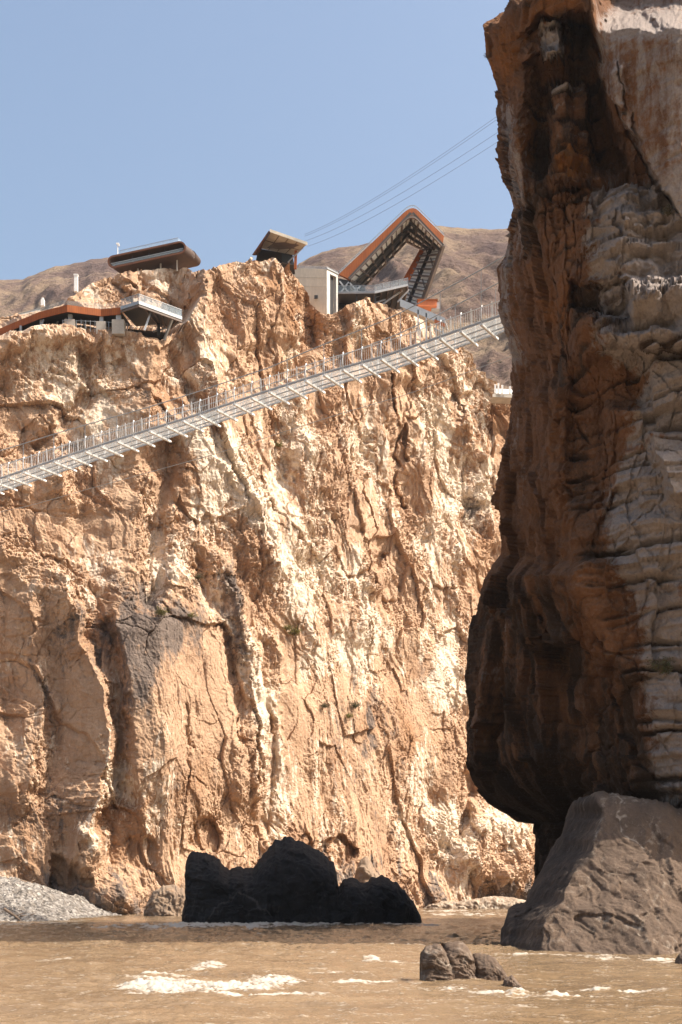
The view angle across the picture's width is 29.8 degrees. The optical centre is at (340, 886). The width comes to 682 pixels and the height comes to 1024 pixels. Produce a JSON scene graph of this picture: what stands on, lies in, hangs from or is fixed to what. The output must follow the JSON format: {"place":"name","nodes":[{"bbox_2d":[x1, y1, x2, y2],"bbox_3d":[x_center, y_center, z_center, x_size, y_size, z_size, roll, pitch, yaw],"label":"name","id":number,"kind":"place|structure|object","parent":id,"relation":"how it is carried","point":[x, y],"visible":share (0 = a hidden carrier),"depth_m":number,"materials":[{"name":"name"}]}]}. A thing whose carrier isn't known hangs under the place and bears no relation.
{"place":"outdoors","nodes":[
{"label":"outdoors","id":0,"kind":"place"},
{"bbox_2d":[0,876,120,921],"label":"gravel bank","id":1,"kind":"structure","parent":0,"point":[27,898],"depth_m":140.14,"materials":[{"name":"grey gravel"}]},
{"bbox_2d":[3,908,22,920],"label":"driftwood","id":2,"kind":"object","parent":1,"relation":"on","point":[10,913],"visible":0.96,"depth_m":126.13,"materials":[{"name":"brown wood"}]},
{"bbox_2d":[0,226,511,388],"bbox_3d":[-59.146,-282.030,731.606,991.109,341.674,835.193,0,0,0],"label":"hills","id":3,"kind":"structure","parent":0,"point":[466,253],"depth_m":615.04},
{"bbox_2d":[0,0,513,279],"label":"sky","id":4,"kind":"structure","parent":0,"point":[212,127],"materials":[{"name":"blue"}]},
{"bbox_2d":[0,257,534,914],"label":"canyon cliff","id":5,"kind":"structure","parent":0,"point":[144,749],"depth_m":177.32,"materials":[{"name":"beige stone"}]},
{"bbox_2d":[0,308,39,317],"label":"retaining wall","id":6,"kind":"structure","parent":5,"relation":"on","point":[27,312],"depth_m":194.85,"materials":[{"name":"grey concrete"}]},
{"bbox_2d":[41,298,44,306],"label":"gate marker","id":7,"kind":"object","parent":5,"relation":"on","point":[42,302],"visible":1,"depth_m":189.75,"materials":[{"name":"white paint"}]},
{"bbox_2d":[0,305,129,336],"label":"rust walkway","id":8,"kind":"structure","parent":5,"relation":"on","point":[72,314],"depth_m":170.91,"materials":[{"name":"metal"}]},
{"bbox_2d":[62,320,126,331],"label":"support posts","id":9,"kind":"object","parent":8,"relation":"attached to","point":[85,323],"visible":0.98,"depth_m":170.41,"materials":[{"name":"silver metal"}]},
{"bbox_2d":[120,294,181,339],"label":"glass lookout","id":10,"kind":"object","parent":8,"relation":"attached to","point":[138,313],"visible":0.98,"depth_m":172.25,"materials":[{"name":"metal"}]},
{"bbox_2d":[74,274,78,292],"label":"marker post","id":11,"kind":"object","parent":5,"relation":"on","point":[76,276],"visible":1,"depth_m":183.75,"materials":[{"name":"white paint"}]},
{"bbox_2d":[108,238,200,272],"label":"oval pavilion","id":12,"kind":"structure","parent":5,"relation":"on","point":[177,255],"depth_m":191.81,"materials":[{"name":"metal"}]},
{"bbox_2d":[155,606,169,616],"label":"cliff shrub","id":13,"kind":"object","parent":5,"relation":"on","point":[159,611],"visible":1,"depth_m":161.94,"materials":[{"name":"green plant"}]},
{"bbox_2d":[193,573,203,579],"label":"cliff shrub","id":14,"kind":"object","parent":5,"relation":"on","point":[198,577],"visible":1,"depth_m":169.92,"materials":[{"name":"green plant"}]},
{"bbox_2d":[0,256,510,511],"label":"suspension bridge","id":15,"kind":"structure","parent":5,"relation":"attached to","point":[299,394],"depth_m":129.39,"materials":[{"name":"grey metal"}]},
{"bbox_2d":[274,439,283,447],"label":"cliff shrub","id":16,"kind":"object","parent":5,"relation":"on","point":[277,444],"visible":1,"depth_m":189.12,"materials":[{"name":"yellow plant"}]},
{"bbox_2d":[252,229,306,273],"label":"canopy building","id":17,"kind":"structure","parent":5,"relation":"on","point":[282,248],"depth_m":194.02,"materials":[{"name":"brown metal"}]},
{"bbox_2d":[282,254,293,265],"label":"window","id":18,"kind":"structure","parent":17,"relation":"in","point":[285,258],"depth_m":194.41,"materials":[{"name":"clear glass"}]},
{"bbox_2d":[282,624,291,630],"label":"cliff shrub","id":19,"kind":"object","parent":5,"relation":"on","point":[288,628],"visible":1,"depth_m":182.04,"materials":[{"name":"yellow plant"}]},
{"bbox_2d":[286,625,301,635],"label":"cliff shrub","id":20,"kind":"object","parent":5,"relation":"on","point":[294,631],"visible":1,"depth_m":182.88,"materials":[{"name":"green plant"}]},
{"bbox_2d":[293,268,338,313],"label":"concrete building","id":21,"kind":"structure","parent":5,"relation":"on","point":[317,284],"depth_m":204.55,"materials":[{"name":"beige concrete"}]},
{"bbox_2d":[330,276,332,313],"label":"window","id":22,"kind":"structure","parent":21,"relation":"in","point":[331,278],"depth_m":207.05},
{"bbox_2d":[349,700,363,708],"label":"cliff shrub","id":23,"kind":"object","parent":5,"relation":"on","point":[353,705],"visible":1,"depth_m":191.78,"materials":[{"name":"green plant"}]},
{"bbox_2d":[338,278,409,310],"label":"viewing platform","id":24,"kind":"structure","parent":5,"relation":"on","point":[391,297],"depth_m":209.55,"materials":[{"name":"metal"}]},
{"bbox_2d":[338,205,444,304],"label":"loop building","id":25,"kind":"structure","parent":5,"relation":"on","point":[415,228],"depth_m":215.52,"materials":[{"name":"metal"}]},
{"bbox_2d":[400,299,446,346],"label":"landing deck","id":26,"kind":"structure","parent":5,"relation":"on","point":[420,313],"depth_m":203.90,"materials":[{"name":"grey metal"}]},
{"bbox_2d":[416,299,437,310],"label":"orange cabin","id":27,"kind":"object","parent":5,"relation":"on","point":[428,304],"visible":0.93,"depth_m":205.50,"materials":[{"name":"metal"}]},
{"bbox_2d":[431,302,439,312],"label":"utility box","id":28,"kind":"object","parent":5,"relation":"on","point":[434,310],"visible":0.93,"depth_m":206.61,"materials":[{"name":"grey metal"}]},
{"bbox_2d":[491,383,512,403],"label":"white terrace","id":29,"kind":"structure","parent":5,"relation":"on","point":[501,396],"depth_m":226.44,"materials":[{"name":"paint"}]},
{"bbox_2d":[0,908,681,1023],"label":"river","id":30,"kind":"structure","parent":0,"point":[132,969],"depth_m":47.64,"materials":[{"name":"liquid"}]},
{"bbox_2d":[144,884,184,916],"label":"fallen rock","id":31,"kind":"object","parent":30,"relation":"in","point":[166,900],"visible":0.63,"depth_m":146.58,"materials":[{"name":"beige stone"}]},
{"bbox_2d":[182,836,421,923],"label":"rock outcrop","id":32,"kind":"object","parent":30,"relation":"in","point":[288,879],"visible":0.9,"depth_m":115.89,"materials":[{"name":"black stone"}]},
{"bbox_2d":[354,856,378,882],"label":"fallen rock","id":33,"kind":"object","parent":30,"relation":"in","point":[365,871],"visible":0.2,"depth_m":170.03,"materials":[{"name":"beige stone"}]},
{"bbox_2d":[420,944,454,980],"bbox_3d":[3.534,2.930,46.200,1.393,1.724,1.678,0,0,0],"label":"river rock","id":34,"kind":"object","parent":30,"relation":"in","point":[435,964],"visible":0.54,"depth_m":45.60,"materials":[{"name":"brown stone"}]},
{"bbox_2d":[441,941,476,978],"bbox_3d":[4.314,2.895,46.546,1.387,1.827,1.883,0,0,0],"label":"river rock","id":35,"kind":"object","parent":30,"relation":"in","point":[461,958],"visible":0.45,"depth_m":45.98,"materials":[{"name":"brown stone"}]},
{"bbox_2d":[422,896,525,908],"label":"gravel bar","id":36,"kind":"object","parent":30,"relation":"in","point":[495,902],"visible":0.71,"depth_m":199.97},
{"bbox_2d":[473,953,507,980],"bbox_3d":[5.459,3.130,46.817,1.372,1.384,1.852,0,0,0],"label":"river rock","id":37,"kind":"object","parent":30,"relation":"in","point":[488,967],"visible":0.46,"depth_m":46.17,"materials":[{"name":"brown stone"}]},
{"bbox_2d":[503,975,522,987],"bbox_3d":[6.008,3.436,44.400,0.904,0.711,1.106,0,0,0],"label":"river rock","id":38,"kind":"object","parent":30,"relation":"in","point":[510,981],"visible":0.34,"depth_m":44.06,"materials":[{"name":"brown stone"}]},
{"bbox_2d":[500,791,681,954],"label":"boulder","id":39,"kind":"object","parent":30,"relation":"in","point":[608,879],"visible":0.85,"depth_m":70.07,"materials":[{"name":"stone"}]},
{"bbox_2d":[675,953,681,963],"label":"river rock","id":40,"kind":"object","parent":30,"relation":"in","point":[678,959],"visible":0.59,"depth_m":57.49,"materials":[{"name":"brown stone"}]},
{"bbox_2d":[306,120,495,235],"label":"overhead cable","id":41,"kind":"object","parent":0,"point":[411,177],"visible":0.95,"depth_m":235.88,"materials":[{"name":"metal"}]},
{"bbox_2d":[306,116,496,233],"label":"overhead cable","id":42,"kind":"object","parent":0,"point":[404,179],"visible":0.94,"depth_m":245.83,"materials":[{"name":"metal"}]},
{"bbox_2d":[306,132,497,240],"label":"overhead cable","id":43,"kind":"object","parent":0,"point":[407,189],"visible":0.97,"depth_m":242.28,"materials":[{"name":"metal"}]},
{"bbox_2d":[315,142,496,243],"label":"overhead cable","id":44,"kind":"object","parent":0,"point":[407,197],"visible":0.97,"depth_m":247.16,"materials":[{"name":"metal"}]},
{"bbox_2d":[464,0,681,880],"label":"overhanging cliff","id":45,"kind":"structure","parent":0,"point":[576,621],"depth_m":76.35,"materials":[{"name":"brown stone"}]},
{"bbox_2d":[483,51,491,59],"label":"cliff shrub","id":46,"kind":"object","parent":45,"relation":"on","point":[487,56],"visible":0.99,"depth_m":96.90,"materials":[{"name":"plant"}]},
{"bbox_2d":[646,656,674,674],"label":"cliff shrub","id":47,"kind":"object","parent":45,"relation":"on","point":[660,668],"visible":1,"depth_m":73.32,"materials":[{"name":"green plant"}]},
{"bbox_2d":[662,204,676,216],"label":"cliff shrub","id":48,"kind":"object","parent":45,"relation":"on","point":[667,211],"visible":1,"depth_m":70.02,"materials":[{"name":"green plant"}]}
]}

